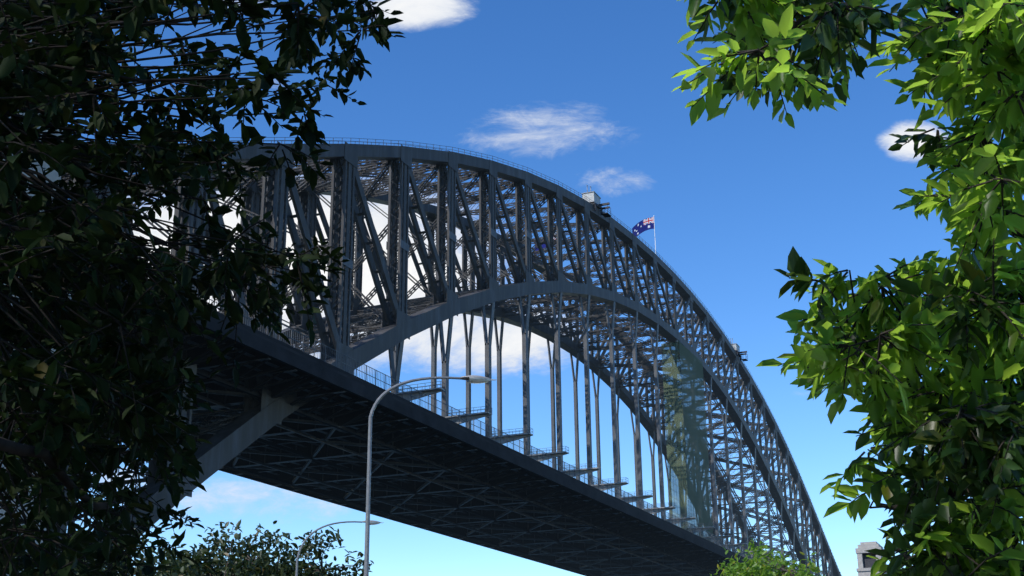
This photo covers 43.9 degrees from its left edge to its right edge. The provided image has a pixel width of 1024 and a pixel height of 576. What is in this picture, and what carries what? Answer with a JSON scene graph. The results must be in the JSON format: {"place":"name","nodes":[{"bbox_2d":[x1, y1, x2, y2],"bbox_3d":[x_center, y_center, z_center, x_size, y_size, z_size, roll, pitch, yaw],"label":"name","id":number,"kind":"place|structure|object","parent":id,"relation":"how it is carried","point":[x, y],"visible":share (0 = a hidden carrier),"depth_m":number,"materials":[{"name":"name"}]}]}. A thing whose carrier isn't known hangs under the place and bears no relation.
{"place":"outdoors","nodes":[
{"label":"outdoors","id":0,"kind":"place"},
{"bbox_2d":[0,40,71,575],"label":"shore pylons","id":1,"kind":"object","parent":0,"point":[53,175],"depth_m":112.06,"materials":[{"name":"stone"}]},
{"bbox_2d":[66,0,1023,575],"label":"sky","id":2,"kind":"structure","parent":0,"point":[578,94],"materials":[{"name":"blue"}]},
{"bbox_2d":[751,541,886,575],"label":"shore pylons","id":3,"kind":"object","parent":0,"point":[865,563],"depth_m":570.48,"materials":[{"name":"stone"}]},
{"label":"ground","id":4,"kind":"structure","parent":0,"visible":0},
{"bbox_2d":[16,534,186,575],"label":"eucalypt tree","id":5,"kind":"object","parent":4,"relation":"on","point":[140,570],"visible":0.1,"depth_m":61.05,"materials":[{"name":"green plant"}]},
{"bbox_2d":[76,518,274,575],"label":"eucalypt tree","id":6,"kind":"object","parent":4,"relation":"on","point":[208,566],"visible":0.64,"depth_m":67.85,"materials":[{"name":"green plant"}]},
{"bbox_2d":[0,0,405,575],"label":"fig tree","id":7,"kind":"object","parent":4,"relation":"on","point":[58,250],"visible":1,"depth_m":7.92,"materials":[{"name":"green plant"}]},
{"bbox_2d":[191,520,373,575],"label":"eucalypt tree","id":8,"kind":"object","parent":4,"relation":"on","point":[283,567],"visible":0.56,"depth_m":76.42,"materials":[{"name":"green plant"}]},
{"bbox_2d":[45,133,840,575],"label":"bridge arch trusses","id":9,"kind":"object","parent":4,"relation":"on","point":[393,319],"visible":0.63,"depth_m":254.69,"materials":[{"name":"grey metal"}]},
{"bbox_2d":[85,265,774,575],"bbox_3d":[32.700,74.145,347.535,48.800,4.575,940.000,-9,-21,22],"label":"bridge deck","id":10,"kind":"structure","parent":9,"relation":"hanging from","point":[431,471],"depth_m":225.71,"materials":[{"name":"metal"}]},
{"bbox_2d":[121,253,780,571],"bbox_3d":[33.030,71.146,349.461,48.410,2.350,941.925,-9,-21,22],"label":"bridge fences","id":11,"kind":"object","parent":10,"relation":"on","point":[516,444],"visible":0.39,"depth_m":217.29,"materials":[{"name":"metal"}]},
{"bbox_2d":[295,292,808,573],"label":"bridge hangers","id":12,"kind":"object","parent":10,"relation":"attached to","point":[395,355],"visible":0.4,"depth_m":307.58,"materials":[{"name":"metal"}]},
{"bbox_2d":[661,342,712,541],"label":"scaffold shade cloth","id":13,"kind":"object","parent":10,"relation":"on","point":[685,426],"visible":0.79,"depth_m":354.60,"materials":[{"name":"fabric"}]},
{"bbox_2d":[535,234,556,260],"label":"nsw flag","id":14,"kind":"object","parent":9,"relation":"on","point":[543,246],"visible":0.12,"depth_m":371.23,"materials":[{"name":"blue fabric"}]},
{"bbox_2d":[581,185,610,217],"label":"maintenance crane","id":15,"kind":"object","parent":9,"relation":"on","point":[594,197],"visible":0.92,"depth_m":310.26,"materials":[{"name":"grey metal"}]},
{"bbox_2d":[632,217,655,253],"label":"flag","id":16,"kind":"object","parent":9,"relation":"on","point":[640,227],"visible":0.91,"depth_m":360.10,"materials":[{"name":"blue fabric"}]},
{"bbox_2d":[730,338,747,360],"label":"maintenance crane","id":17,"kind":"object","parent":9,"relation":"on","point":[737,347],"visible":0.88,"depth_m":429.75,"materials":[{"name":"grey metal"}]},
{"bbox_2d":[710,538,825,575],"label":"young plane tree","id":18,"kind":"object","parent":4,"relation":"on","point":[762,567],"visible":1,"depth_m":58.72,"materials":[{"name":"green plant"}]},
{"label":"street","id":19,"kind":"structure","parent":0,"visible":0},
{"bbox_2d":[295,520,383,575],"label":"street lamp","id":20,"kind":"object","parent":19,"relation":"on","point":[372,522],"visible":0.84,"depth_m":54.18,"materials":[{"name":"metal"}]},
{"bbox_2d":[364,375,494,575],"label":"street lamp","id":21,"kind":"object","parent":19,"relation":"on","point":[475,379],"visible":1,"depth_m":31.28,"materials":[{"name":"metal"}]},
{"bbox_2d":[671,0,1023,575],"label":"sunlit tree","id":22,"kind":"object","parent":19,"relation":"on","point":[960,417],"visible":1,"depth_m":5.23,"materials":[{"name":"green plant"}]}
]}

